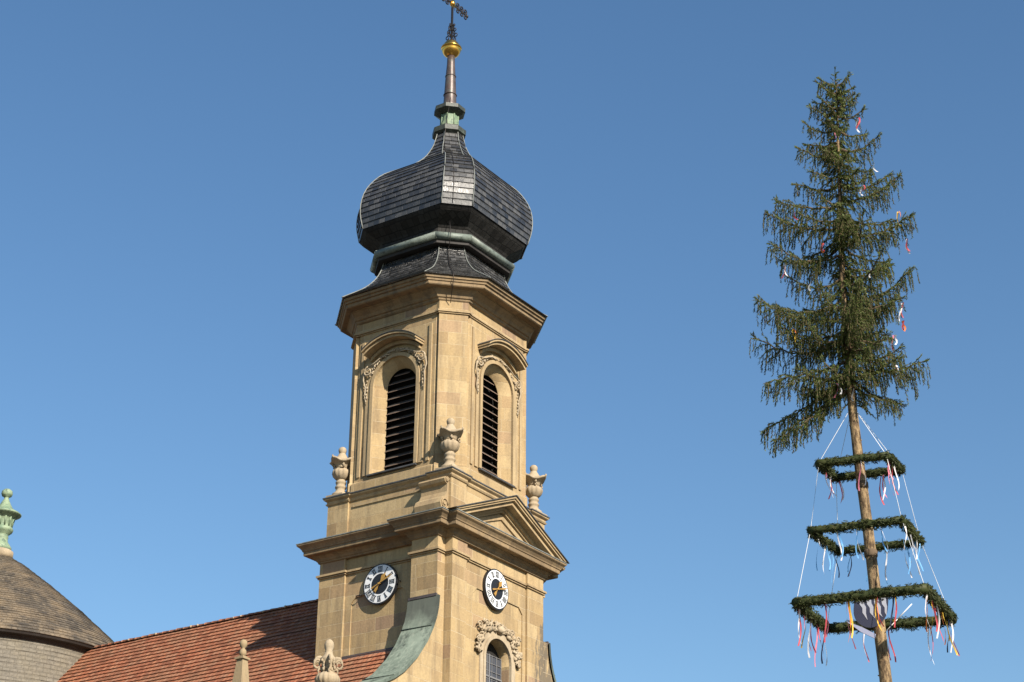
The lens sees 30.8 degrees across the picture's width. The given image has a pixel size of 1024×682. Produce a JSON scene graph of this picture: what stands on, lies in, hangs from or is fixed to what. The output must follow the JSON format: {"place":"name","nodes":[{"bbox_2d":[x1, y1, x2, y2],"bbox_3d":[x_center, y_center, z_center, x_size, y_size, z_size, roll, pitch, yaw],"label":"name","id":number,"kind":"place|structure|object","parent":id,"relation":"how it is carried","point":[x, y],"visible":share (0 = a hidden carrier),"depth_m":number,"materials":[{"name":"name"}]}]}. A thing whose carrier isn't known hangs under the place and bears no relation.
{"place":"outdoors","nodes":[
{"label":"outdoors","id":0,"kind":"place"},
{"bbox_2d":[232,639,249,681],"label":"stone obelisk","id":1,"kind":"object","parent":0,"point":[241,672],"visible":1,"depth_m":52.00,"materials":[{"name":"beige stone"}]},
{"bbox_2d":[0,0,1023,681],"label":"sky","id":2,"kind":"structure","parent":0,"point":[183,183],"materials":[{"name":"blue"}]},
{"label":"ground","id":3,"kind":"structure","parent":0,"visible":0},
{"bbox_2d":[0,489,113,681],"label":"church rotunda","id":4,"kind":"structure","parent":3,"relation":"on","point":[49,632],"depth_m":72.51,"materials":[{"name":"grey stone"}]},
{"bbox_2d":[57,599,390,681],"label":"church nave","id":5,"kind":"structure","parent":3,"relation":"on","point":[281,644],"depth_m":67.26,"materials":[{"name":"red tile"}]},
{"bbox_2d":[296,0,569,681],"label":"church tower","id":6,"kind":"structure","parent":3,"relation":"on","point":[429,572],"depth_m":64.86,"materials":[{"name":"stone"}]},
{"bbox_2d":[313,639,342,681],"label":"scrolled urn","id":7,"kind":"object","parent":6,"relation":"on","point":[328,660],"visible":1,"depth_m":55.37,"materials":[{"name":"stone"}]},
{"bbox_2d":[326,447,354,496],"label":"stone urn","id":8,"kind":"object","parent":6,"relation":"on","point":[340,463],"visible":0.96,"depth_m":65.36,"materials":[{"name":"beige stone"}]},
{"bbox_2d":[385,382,390,469],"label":"window frame","id":9,"kind":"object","parent":6,"relation":"in","point":[388,396],"depth_m":67.71,"materials":[{"name":"stone"}]},
{"bbox_2d":[356,323,432,477],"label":"belfry window","id":10,"kind":"structure","parent":6,"relation":"in","point":[407,394],"depth_m":65.49,"materials":[{"name":"stone"}]},
{"bbox_2d":[435,418,463,471],"bbox_3d":[-2.099,3.547,63.091,0.987,2.015,0.987,-1,-25,3],"label":"stone urn","id":11,"kind":"object","parent":6,"relation":"on","point":[449,434],"visible":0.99,"depth_m":62.91,"materials":[{"name":"beige stone"}]},
{"bbox_2d":[469,327,527,490],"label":"belfry window","id":12,"kind":"structure","parent":6,"relation":"in","point":[483,430],"depth_m":66.16,"materials":[{"name":"stone"}]},
{"bbox_2d":[475,617,522,681],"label":"lower window","id":13,"kind":"structure","parent":6,"relation":"in","point":[490,667],"depth_m":62.12,"materials":[{"name":"stone"}]},
{"bbox_2d":[526,465,546,515],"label":"stone urn","id":14,"kind":"object","parent":6,"relation":"on","point":[535,481],"visible":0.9,"depth_m":66.78,"materials":[{"name":"beige stone"}]},
{"bbox_2d":[749,67,959,681],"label":"maypole","id":15,"kind":"object","parent":3,"relation":"on","point":[852,341],"visible":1,"depth_m":43.84,"materials":[{"name":"green plant"}]}
]}

